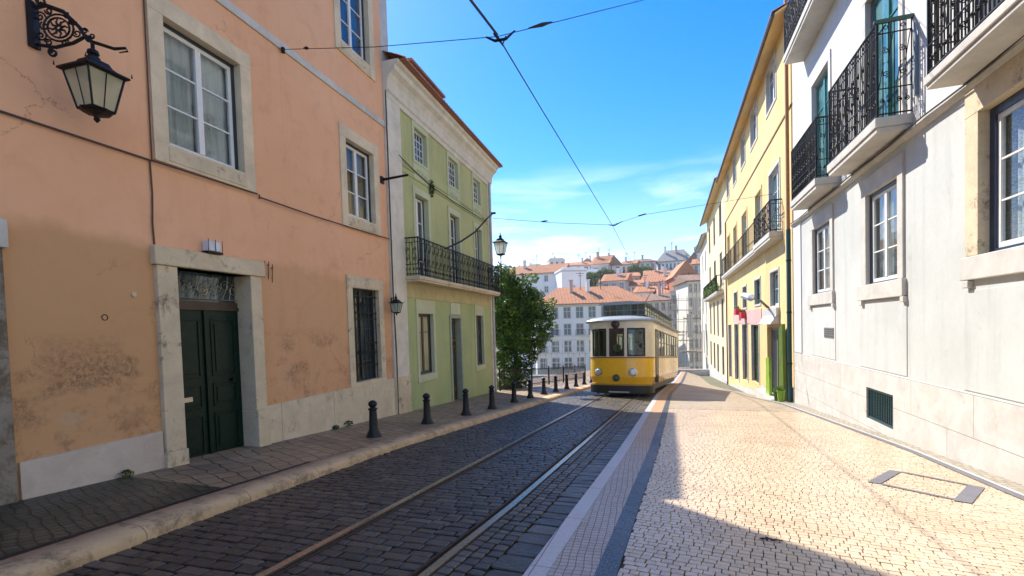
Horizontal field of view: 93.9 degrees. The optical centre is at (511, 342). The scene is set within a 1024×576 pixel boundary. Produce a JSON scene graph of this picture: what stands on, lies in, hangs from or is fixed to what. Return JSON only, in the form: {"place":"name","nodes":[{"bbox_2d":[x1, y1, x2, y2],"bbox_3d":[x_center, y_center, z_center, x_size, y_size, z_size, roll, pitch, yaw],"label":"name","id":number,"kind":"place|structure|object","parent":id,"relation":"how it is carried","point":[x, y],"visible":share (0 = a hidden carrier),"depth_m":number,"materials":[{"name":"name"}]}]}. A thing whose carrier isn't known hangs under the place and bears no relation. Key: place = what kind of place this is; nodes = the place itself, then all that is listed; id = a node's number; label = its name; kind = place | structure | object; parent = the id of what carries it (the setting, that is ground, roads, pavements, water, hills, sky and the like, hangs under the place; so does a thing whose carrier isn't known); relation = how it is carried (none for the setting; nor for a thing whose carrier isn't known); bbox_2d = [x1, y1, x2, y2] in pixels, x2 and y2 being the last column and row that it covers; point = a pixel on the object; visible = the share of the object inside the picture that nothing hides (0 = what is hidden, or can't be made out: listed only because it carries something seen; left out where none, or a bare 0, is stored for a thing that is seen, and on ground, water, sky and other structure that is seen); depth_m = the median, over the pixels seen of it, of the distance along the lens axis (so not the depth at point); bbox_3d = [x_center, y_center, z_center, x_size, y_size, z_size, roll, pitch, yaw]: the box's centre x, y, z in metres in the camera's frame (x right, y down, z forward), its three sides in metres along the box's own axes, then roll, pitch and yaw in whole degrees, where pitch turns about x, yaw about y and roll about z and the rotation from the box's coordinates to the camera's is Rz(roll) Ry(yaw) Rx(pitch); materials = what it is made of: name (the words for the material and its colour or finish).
{"place":"outdoors","nodes":[
{"label":"outdoors","id":0,"kind":"place"},
{"bbox_2d":[3,371,590,556],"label":"pavement","id":1,"kind":"structure","parent":0,"point":[225,468],"depth_m":8.33,"materials":[{"name":"grey stone"}]},
{"bbox_2d":[0,477,221,556],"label":"mossy cobbles","id":2,"kind":"object","parent":1,"relation":"on","point":[32,522],"visible":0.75,"depth_m":4.92,"materials":[{"name":"grey stone"}]},
{"bbox_2d":[0,461,309,560],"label":"gutter strip","id":3,"kind":"object","parent":1,"relation":"on","point":[78,534],"visible":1,"depth_m":4.60,"materials":[{"name":"grey stone"}]},
{"bbox_2d":[0,384,590,575],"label":"kerb","id":4,"kind":"structure","parent":1,"relation":"on","point":[57,558],"depth_m":4.98,"materials":[{"name":"stone"}]},
{"bbox_2d":[366,400,381,437],"bbox_3d":[-2.715,1.504,9.358,0.310,0.774,0.302,-1,2,18],"label":"bollard","id":5,"kind":"object","parent":1,"relation":"on","point":[373,431],"visible":0.96,"depth_m":9.29,"materials":[{"name":"metal"}]},
{"bbox_2d":[421,393,433,424],"bbox_3d":[-2.000,1.561,11.232,0.310,0.774,0.302,-1,2,18],"label":"bollard","id":6,"kind":"object","parent":1,"relation":"on","point":[427,419],"visible":0.98,"depth_m":11.16,"materials":[{"name":"metal"}]},
{"bbox_2d":[460,388,471,415],"bbox_3d":[-1.244,1.611,12.882,0.310,0.774,0.302,-1,2,18],"label":"bollard","id":7,"kind":"object","parent":1,"relation":"on","point":[466,411],"visible":0.98,"depth_m":12.81,"materials":[{"name":"metal"}]},
{"bbox_2d":[487,385,496,408],"bbox_3d":[-0.611,1.660,14.477,0.310,0.774,0.302,-1,2,18],"label":"bollard","id":8,"kind":"object","parent":1,"relation":"on","point":[491,405],"visible":0.95,"depth_m":14.41,"materials":[{"name":"metal"}]},
{"bbox_2d":[492,233,507,376],"bbox_3d":[-0.484,-1.638,24.537,0.718,8.024,0.717,-1,2,15],"label":"street lamp","id":9,"kind":"object","parent":1,"relation":"on","point":[500,244],"visible":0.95,"depth_m":24.30,"materials":[{"name":"black metal"}]},
{"bbox_2d":[493,261,557,387],"bbox_3d":[-0.077,-0.867,25.639,4.955,7.068,4.140,-1,2,18],"label":"street tree","id":10,"kind":"object","parent":1,"relation":"on","point":[519,309],"visible":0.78,"depth_m":24.75,"materials":[{"name":"green plant"}]},
{"bbox_2d":[499,364,585,390],"bbox_3d":[2.342,1.912,27.809,0.153,2.083,13.088,-1,2,26],"label":"iron fence","id":11,"kind":"object","parent":1,"relation":"on","point":[523,380],"visible":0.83,"depth_m":26.11,"materials":[{"name":"metal"}]},
{"bbox_2d":[56,391,646,575],"bbox_3d":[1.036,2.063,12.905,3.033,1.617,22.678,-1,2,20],"label":"road","id":12,"kind":"structure","parent":0,"point":[270,531],"depth_m":5.18,"materials":[{"name":"stone"}]},
{"bbox_2d":[255,394,610,575],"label":"tram rail","id":13,"kind":"object","parent":12,"relation":"on","point":[284,566],"visible":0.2,"depth_m":5.04,"materials":[{"name":"metal"}]},
{"bbox_2d":[586,293,680,394],"bbox_3d":[6.670,-0.384,24.960,3.060,5.566,11.323,-1,-2,24],"label":"tram","id":14,"kind":"object","parent":13,"relation":"on","point":[647,364],"visible":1,"depth_m":20.39,"materials":[{"name":"yellow metal"}]},
{"bbox_2d":[432,392,657,575],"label":"road border","id":15,"kind":"object","parent":12,"relation":"on","point":[577,477],"visible":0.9,"depth_m":5.01,"materials":[{"name":"grey stone"}]},
{"bbox_2d":[386,0,788,272],"label":"sky","id":16,"kind":"structure","parent":0,"point":[644,97],"materials":[{"name":"blue"}]},
{"bbox_2d":[583,372,679,391],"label":"road","id":17,"kind":"structure","parent":0,"point":[658,389],"depth_m":25.21,"materials":[{"name":"stone"}]},
{"bbox_2d":[409,374,678,575],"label":"tram rail","id":18,"kind":"object","parent":17,"relation":"on","point":[441,559],"visible":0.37,"depth_m":5.01,"materials":[{"name":"metal"}]},
{"bbox_2d":[522,372,681,575],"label":"kerb","id":19,"kind":"structure","parent":17,"relation":"on","point":[544,560],"depth_m":4.89,"materials":[{"name":"grey stone"}]},
{"bbox_2d":[496,272,778,574],"bbox_3d":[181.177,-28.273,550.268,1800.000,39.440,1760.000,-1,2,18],"label":"ground","id":20,"kind":"structure","parent":0,"point":[710,380],"depth_m":33.30,"materials":[{"name":"beige stone"}]},
{"bbox_2d":[0,0,395,505],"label":"salmon building","id":21,"kind":"structure","parent":20,"relation":"on","point":[187,352],"depth_m":7.36,"materials":[{"name":"paint"}]},
{"bbox_2d":[25,0,132,122],"bbox_3d":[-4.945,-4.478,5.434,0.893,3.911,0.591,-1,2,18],"label":"bracket lantern","id":22,"kind":"object","parent":21,"relation":"attached to","point":[95,84],"visible":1,"depth_m":5.38,"materials":[{"name":"black metal"}]},
{"bbox_2d":[0,0,389,244],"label":"facade cable","id":23,"kind":"object","parent":21,"relation":"on","point":[62,131],"visible":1,"depth_m":6.61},
{"bbox_2d":[179,310,213,457],"bbox_3d":[-4.995,0.723,7.399,0.100,2.470,0.690,-1,2,15],"label":"door leaf","id":24,"kind":"structure","parent":21,"relation":"in","point":[193,323],"depth_m":7.51,"materials":[{"name":"green paint"}]},
{"bbox_2d":[145,0,255,191],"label":"window","id":25,"kind":"structure","parent":21,"relation":"in","point":[221,77],"depth_m":7.51,"materials":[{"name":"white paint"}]},
{"bbox_2d":[201,238,222,254],"bbox_3d":[-4.686,-1.499,7.476,0.146,0.215,0.270,-1,2,15],"label":"wall lamp","id":26,"kind":"object","parent":21,"relation":"attached to","point":[210,247],"visible":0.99,"depth_m":7.41,"materials":[{"name":"grey glass"}]},
{"bbox_2d":[207,310,243,451],"bbox_3d":[-4.811,0.697,8.024,0.120,2.470,0.654,-1,2,15],"label":"door leaf","id":27,"kind":"structure","parent":21,"relation":"in","point":[223,336],"depth_m":8.01,"materials":[{"name":"green paint"}]},
{"bbox_2d":[333,0,375,81],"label":"window","id":28,"kind":"structure","parent":21,"relation":"in","point":[353,19],"depth_m":11.77,"materials":[{"name":"white paint"}]},
{"bbox_2d":[338,122,380,236],"bbox_3d":[-3.785,-3.859,11.624,0.335,2.310,1.624,-1,2,15],"label":"window","id":29,"kind":"structure","parent":21,"relation":"in","point":[363,160],"depth_m":11.72,"materials":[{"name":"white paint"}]},
{"bbox_2d":[345,274,386,388],"bbox_3d":[-3.663,-0.288,11.755,0.297,2.620,1.574,-1,2,15],"label":"window","id":30,"kind":"structure","parent":21,"relation":"in","point":[365,309],"depth_m":11.91,"materials":[{"name":"paint"}]},
{"bbox_2d":[382,50,502,414],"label":"green building","id":31,"kind":"structure","parent":20,"relation":"on","point":[443,337],"depth_m":15.51,"materials":[{"name":"green paint"}]},
{"bbox_2d":[389,294,403,315],"bbox_3d":[-3.094,-1.018,12.605,0.469,0.599,0.399,-1,2,18],"label":"wall lantern","id":32,"kind":"object","parent":31,"relation":"attached to","point":[396,305],"depth_m":12.48,"materials":[{"name":"black metal"}]},
{"bbox_2d":[411,119,429,186],"bbox_3d":[-2.894,-5.818,14.790,0.204,1.700,1.114,-1,2,15],"label":"window","id":33,"kind":"structure","parent":31,"relation":"in","point":[420,147],"depth_m":14.89,"materials":[{"name":"white paint"}]},
{"bbox_2d":[412,185,432,277],"bbox_3d":[-2.866,-3.319,14.809,0.273,2.776,1.164,-1,2,15],"label":"window","id":34,"kind":"structure","parent":31,"relation":"in","point":[420,199],"depth_m":15.11,"materials":[{"name":"white paint"}]},
{"bbox_2d":[415,299,437,382],"bbox_3d":[-2.746,-0.071,14.937,0.225,2.520,1.334,-1,2,15],"label":"window","id":35,"kind":"structure","parent":31,"relation":"in","point":[424,309],"depth_m":15.11,"materials":[{"name":"paint"}]},
{"bbox_2d":[446,150,459,205],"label":"window","id":36,"kind":"structure","parent":31,"relation":"in","point":[452,163],"depth_m":17.45,"materials":[{"name":"white paint"}]},
{"bbox_2d":[447,206,462,283],"bbox_3d":[-2.162,-3.425,17.362,0.273,2.776,1.164,-1,2,15],"label":"window","id":37,"kind":"structure","parent":31,"relation":"in","point":[454,217],"depth_m":17.71,"materials":[{"name":"white paint"}]},
{"bbox_2d":[452,319,457,399],"bbox_3d":[-2.191,0.668,17.332,0.085,3.050,0.840,-1,2,15],"label":"door","id":38,"kind":"structure","parent":31,"relation":"in","point":[453,320],"depth_m":17.57,"materials":[{"name":"grey wood"}]},
{"bbox_2d":[445,212,495,248],"bbox_3d":[-1.349,-4.002,16.813,0.254,1.831,3.353,-1,2,26],"label":"flagpole bracket","id":39,"kind":"object","parent":31,"relation":"attached to","point":[476,230],"visible":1,"depth_m":16.64,"materials":[{"name":"black metal"}]},
{"bbox_2d":[471,172,481,219],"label":"window","id":40,"kind":"structure","parent":31,"relation":"in","point":[476,182],"depth_m":19.90,"materials":[{"name":"white paint"}]},
{"bbox_2d":[473,221,484,287],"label":"window","id":41,"kind":"structure","parent":31,"relation":"in","point":[478,236],"depth_m":20.20,"materials":[{"name":"white paint"}]},
{"bbox_2d":[474,305,485,371],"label":"window","id":42,"kind":"structure","parent":31,"relation":"in","point":[479,321],"depth_m":20.07,"materials":[{"name":"paint"}]},
{"bbox_2d":[507,254,569,374],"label":"hill house","id":43,"kind":"structure","parent":20,"relation":"on","point":[545,283],"depth_m":113.77,"materials":[{"name":"white paint"}]},
{"bbox_2d":[546,253,564,263],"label":"hill house","id":44,"kind":"structure","parent":20,"relation":"on","point":[552,260],"depth_m":177.64,"materials":[{"name":"white paint"}]},
{"bbox_2d":[529,339,590,378],"bbox_3d":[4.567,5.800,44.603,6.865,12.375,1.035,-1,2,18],"label":"white railing","id":45,"kind":"object","parent":20,"relation":"on","point":[562,353],"visible":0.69,"depth_m":44.67,"materials":[{"name":"metal"}]},
{"bbox_2d":[554,267,586,288],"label":"hill house","id":46,"kind":"structure","parent":20,"relation":"on","point":[562,276],"depth_m":104.57,"materials":[{"name":"white paint"}]},
{"bbox_2d":[566,254,589,269],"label":"hill house","id":47,"kind":"structure","parent":20,"relation":"on","point":[580,264],"depth_m":150.39,"materials":[{"name":"white paint"}]},
{"bbox_2d":[586,272,599,286],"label":"hill shrub","id":48,"kind":"object","parent":20,"relation":"on","point":[593,277],"visible":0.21,"depth_m":112.18,"materials":[{"name":"green plant"}]},
{"bbox_2d":[535,271,651,374],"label":"white block","id":49,"kind":"structure","parent":20,"relation":"on","point":[576,308],"depth_m":80.03,"materials":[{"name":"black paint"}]},
{"bbox_2d":[589,249,614,285],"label":"hill house","id":50,"kind":"structure","parent":20,"relation":"on","point":[598,262],"depth_m":138.87,"materials":[{"name":"white paint"}]},
{"bbox_2d":[607,250,622,272],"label":"hill house","id":51,"kind":"structure","parent":20,"relation":"on","point":[616,263],"depth_m":138.46,"materials":[{"name":"orange paint"}]},
{"bbox_2d":[546,372,684,575],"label":"pavement light strip","id":52,"kind":"object","parent":20,"relation":"on","point":[582,552],"visible":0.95,"depth_m":4.89,"materials":[{"name":"stone"}]},
{"bbox_2d":[601,263,632,290],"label":"hill house","id":53,"kind":"structure","parent":20,"relation":"on","point":[622,280],"depth_m":116.38,"materials":[{"name":"white paint"}]},
{"bbox_2d":[621,253,639,272],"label":"hill house","id":54,"kind":"structure","parent":20,"relation":"on","point":[626,263],"depth_m":152.06,"materials":[{"name":"white paint"}]},
{"bbox_2d":[623,264,653,279],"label":"hill shrub","id":55,"kind":"object","parent":20,"relation":"on","point":[639,268],"visible":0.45,"depth_m":139.98,"materials":[{"name":"green plant"}]},
{"bbox_2d":[594,372,686,575],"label":"pavement dark strip","id":56,"kind":"object","parent":20,"relation":"on","point":[610,561],"visible":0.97,"depth_m":4.88,"materials":[{"name":"stone"}]},
{"bbox_2d":[632,275,657,295],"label":"hill house","id":57,"kind":"structure","parent":20,"relation":"on","point":[640,290],"depth_m":104.90,"materials":[{"name":"tile"}]},
{"bbox_2d":[633,251,656,279],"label":"hill house","id":58,"kind":"structure","parent":20,"relation":"on","point":[644,262],"depth_m":153.54,"materials":[{"name":"white paint"}]},
{"bbox_2d":[643,261,662,275],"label":"hill house","id":59,"kind":"structure","parent":20,"relation":"on","point":[655,271],"depth_m":129.69,"materials":[{"name":"tile"}]},
{"bbox_2d":[640,268,669,286],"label":"hill house","id":60,"kind":"structure","parent":20,"relation":"on","point":[655,280],"depth_m":108.48,"materials":[{"name":"orange tile"}]},
{"bbox_2d":[641,280,670,356],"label":"hill house","id":61,"kind":"structure","parent":20,"relation":"on","point":[664,299],"depth_m":87.89,"materials":[{"name":"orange paint"}]},
{"bbox_2d":[657,242,689,270],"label":"hill house","id":62,"kind":"structure","parent":20,"relation":"on","point":[669,260],"depth_m":156.41,"materials":[{"name":"white paint"}]},
{"bbox_2d":[670,287,676,356],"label":"hill house","id":63,"kind":"structure","parent":20,"relation":"on","point":[673,304],"depth_m":79.60,"materials":[{"name":"white paint"}]},
{"bbox_2d":[665,260,698,290],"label":"hill house","id":64,"kind":"structure","parent":20,"relation":"on","point":[685,267],"depth_m":93.37,"materials":[{"name":"tile"}]},
{"bbox_2d":[668,287,702,368],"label":"scaffold","id":65,"kind":"object","parent":20,"relation":"on","point":[689,331],"visible":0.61,"depth_m":57.14,"materials":[{"name":"grey metal"}]},
{"bbox_2d":[671,275,700,368],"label":"hill house","id":66,"kind":"structure","parent":20,"relation":"on","point":[683,285],"depth_m":71.97,"materials":[{"name":"white paint"}]},
{"bbox_2d":[678,369,709,375],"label":"parapet","id":67,"kind":"structure","parent":20,"relation":"on","point":[701,372],"depth_m":52.71,"materials":[{"name":"white stone"}]},
{"bbox_2d":[691,253,699,274],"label":"hill house","id":68,"kind":"structure","parent":20,"relation":"on","point":[695,264],"depth_m":104.36,"materials":[{"name":"white paint"}]},
{"bbox_2d":[695,232,708,368],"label":"end building","id":69,"kind":"structure","parent":20,"relation":"on","point":[702,244],"depth_m":58.10,"materials":[{"name":"beige paint"}]},
{"bbox_2d":[700,177,726,383],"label":"pale yellow building","id":70,"kind":"structure","parent":20,"relation":"on","point":[713,217],"depth_m":42.34,"materials":[{"name":"paint"}]},
{"bbox_2d":[703,279,718,301],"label":"balcony plants","id":71,"kind":"object","parent":70,"relation":"on","point":[709,289],"visible":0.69,"depth_m":43.42,"materials":[{"name":"green plant"}]},
{"bbox_2d":[716,2,794,402],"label":"yellow building","id":72,"kind":"structure","parent":20,"relation":"on","point":[753,164],"depth_m":21.97,"materials":[{"name":"paint"}]},
{"bbox_2d":[493,193,774,224],"bbox_3d":[4.883,-5.441,20.289,11.488,0.788,0.778,-1,2,9],"label":"span wire","id":73,"kind":"object","parent":72,"relation":"attached to","point":[634,217],"visible":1,"depth_m":20.45,"materials":[{"name":"metal"}]},
{"bbox_2d":[728,324,731,376],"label":"shop window","id":74,"kind":"structure","parent":72,"relation":"in","point":[729,325],"depth_m":34.99,"materials":[{"name":"glass"}]},
{"bbox_2d":[732,151,736,187],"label":"window","id":75,"kind":"structure","parent":72,"relation":"in","point":[734,169],"depth_m":30.98,"materials":[{"name":"white paint"}]},
{"bbox_2d":[733,221,737,262],"bbox_3d":[14.378,-6.230,30.611,0.203,2.740,1.864,-1,2,18],"label":"balcony door","id":76,"kind":"structure","parent":72,"relation":"in","point":[735,225],"depth_m":31.34,"materials":[{"name":"white paint"}]},
{"bbox_2d":[734,323,739,381],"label":"shop window","id":77,"kind":"structure","parent":72,"relation":"in","point":[736,326],"depth_m":31.75,"materials":[{"name":"glass"}]},
{"bbox_2d":[740,127,745,171],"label":"window","id":78,"kind":"structure","parent":72,"relation":"in","point":[742,140],"depth_m":27.49,"materials":[{"name":"white paint"}]},
{"bbox_2d":[741,206,747,254],"bbox_3d":[13.143,-6.068,26.862,0.203,2.740,2.164,-1,2,18],"label":"balcony door","id":79,"kind":"structure","parent":72,"relation":"in","point":[744,224],"depth_m":27.60,"materials":[{"name":"white paint"}]},
{"bbox_2d":[742,324,748,382],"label":"shop window","id":80,"kind":"structure","parent":72,"relation":"in","point":[745,358],"depth_m":28.31,"materials":[{"name":"glass"}]},
{"bbox_2d":[749,96,757,152],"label":"window","id":81,"kind":"structure","parent":72,"relation":"in","point":[753,115],"depth_m":23.91,"materials":[{"name":"white paint"}]},
{"bbox_2d":[740,293,767,307],"bbox_3d":[10.149,-1.790,20.143,0.708,0.657,2.523,0,2,40],"label":"arm street light","id":82,"kind":"object","parent":72,"relation":"attached to","point":[748,296],"visible":1,"depth_m":19.37,"materials":[{"name":"metal"}]},
{"bbox_2d":[750,324,759,385],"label":"shop window","id":83,"kind":"structure","parent":72,"relation":"in","point":[755,335],"depth_m":25.09,"materials":[{"name":"glass"}]},
{"bbox_2d":[754,276,760,306],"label":"window","id":84,"kind":"structure","parent":72,"relation":"in","point":[757,281],"depth_m":23.87,"materials":[{"name":"white paint"}]},
{"bbox_2d":[754,184,762,236],"bbox_3d":[11.752,-5.885,22.639,0.203,2.740,1.864,-1,2,18],"label":"balcony door","id":85,"kind":"structure","parent":72,"relation":"in","point":[757,200],"depth_m":23.17,"materials":[{"name":"white paint"}]},
{"bbox_2d":[765,48,776,119],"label":"window","id":86,"kind":"structure","parent":72,"relation":"in","point":[770,75],"depth_m":19.90,"materials":[{"name":"white paint"}]},
{"bbox_2d":[768,157,780,230],"bbox_3d":[10.627,-5.738,19.223,0.203,2.740,2.264,-1,2,18],"label":"balcony door","id":87,"kind":"structure","parent":72,"relation":"in","point":[774,181],"depth_m":19.65,"materials":[{"name":"white paint"}]},
{"bbox_2d":[769,266,779,307],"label":"window","id":88,"kind":"structure","parent":72,"relation":"in","point":[774,280],"depth_m":20.10,"materials":[{"name":"white paint"}]},
{"bbox_2d":[771,327,778,392],"bbox_3d":[11.127,0.849,19.975,0.070,3.000,2.580,-1,2,18],"label":"door","id":89,"kind":"structure","parent":72,"relation":"in","point":[774,331],"depth_m":20.56,"materials":[{"name":"grey wood"}]},
{"bbox_2d":[784,0,792,402],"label":"drainpipe","id":90,"kind":"object","parent":72,"relation":"attached to","point":[789,309],"visible":0.94,"depth_m":16.61,"materials":[{"name":"green metal"}]},
{"bbox_2d":[723,388,1023,499],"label":"drain strip","id":91,"kind":"object","parent":20,"relation":"on","point":[972,476],"depth_m":7.28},
{"bbox_2d":[727,389,1023,493],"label":"wall apron","id":92,"kind":"object","parent":20,"relation":"on","point":[1015,486],"depth_m":7.91,"materials":[{"name":"stone"}]},
{"bbox_2d":[766,357,771,395],"bbox_3d":[10.607,1.449,19.751,0.100,1.750,0.800,-1,2,18],"label":"leaning board","id":93,"kind":"object","parent":92,"relation":"on","point":[768,376],"visible":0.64,"depth_m":19.44,"materials":[{"name":"wood"}]},
{"bbox_2d":[776,386,785,401],"bbox_3d":[9.649,1.830,17.176,0.306,0.590,0.281,-3,2,-27],"label":"plant pot","id":94,"kind":"object","parent":92,"relation":"on","point":[780,395],"visible":0.99,"depth_m":17.11,"materials":[{"name":"green plastic"}]},
{"bbox_2d":[779,324,786,401],"bbox_3d":[10.092,0.740,17.835,0.110,2.900,0.800,-1,2,18],"label":"leaning board","id":95,"kind":"object","parent":92,"relation":"on","point":[782,362],"visible":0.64,"depth_m":17.57,"materials":[{"name":"green wood"}]},
{"bbox_2d":[783,0,1023,484],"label":"white building","id":96,"kind":"structure","parent":20,"relation":"on","point":[907,184],"depth_m":8.37,"materials":[{"name":"paint"}]},
{"bbox_2d":[284,0,642,49],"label":"span wire","id":97,"kind":"object","parent":96,"relation":"attached to","point":[461,39],"visible":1,"depth_m":7.63,"materials":[{"name":"black metal"}]},
{"bbox_2d":[486,21,551,45],"bbox_3d":[0.172,-4.558,6.964,1.094,0.635,0.287,-3,2,-23],"label":"wire hanger","id":98,"kind":"object","parent":97,"relation":"hanging from","point":[500,40],"visible":1,"depth_m":6.84,"materials":[{"name":"black metal"}]},
{"bbox_2d":[469,0,669,311],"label":"trolley wire","id":99,"kind":"object","parent":98,"relation":"hanging from","point":[483,16],"visible":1,"depth_m":8.04,"materials":[{"name":"black metal"}]},
{"bbox_2d":[809,49,830,177],"bbox_3d":[8.667,-5.949,13.300,0.203,3.426,1.894,-1,2,18],"label":"balcony door","id":100,"kind":"structure","parent":96,"relation":"in","point":[820,84],"depth_m":13.56,"materials":[{"name":"teal paint"}]},
{"bbox_2d":[808,203,835,308],"bbox_3d":[8.794,-2.327,13.451,0.300,2.700,2.340,-1,2,18],"label":"window","id":101,"kind":"structure","parent":96,"relation":"in","point":[823,222],"depth_m":13.53,"materials":[{"name":"white paint"}]},
{"bbox_2d":[857,152,906,305],"bbox_3d":[7.543,-2.152,9.651,0.300,2.720,2.230,-1,2,18],"label":"window","id":102,"kind":"structure","parent":96,"relation":"in","point":[887,184],"depth_m":9.65,"materials":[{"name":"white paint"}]},
{"bbox_2d":[862,0,904,127],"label":"balcony door","id":103,"kind":"structure","parent":96,"relation":"in","point":[872,10],"depth_m":9.47,"materials":[{"name":"teal paint"}]},
{"bbox_2d":[960,49,1023,287],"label":"window","id":104,"kind":"structure","parent":96,"relation":"in","point":[994,108],"depth_m":6.41,"materials":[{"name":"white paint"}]},
{"bbox_2d":[669,372,805,411],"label":"pavement","id":105,"kind":"structure","parent":0,"point":[692,391],"depth_m":17.98,"materials":[{"name":"stone"}]},
{"bbox_2d":[756,388,773,399],"bbox_3d":[10.740,2.461,20.015,0.450,0.700,3.300,-1,2,18],"label":"door step","id":106,"kind":"object","parent":105,"relation":"on","point":[761,393],"depth_m":20.31,"materials":[{"name":"white stone"}]},
{"bbox_2d":[617,409,1023,575],"bbox_3d":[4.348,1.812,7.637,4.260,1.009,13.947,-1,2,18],"label":"pavement","id":107,"kind":"structure","parent":0,"point":[982,534],"depth_m":4.96,"materials":[{"name":"stone"}]},
{"bbox_2d":[868,470,984,502],"bbox_3d":[5.091,1.738,5.886,1.241,0.108,0.982,-3,2,-39],"label":"pavement inlay","id":108,"kind":"object","parent":107,"relation":"on","point":[968,493],"visible":1,"depth_m":5.69,"materials":[{"name":"grey stone"}]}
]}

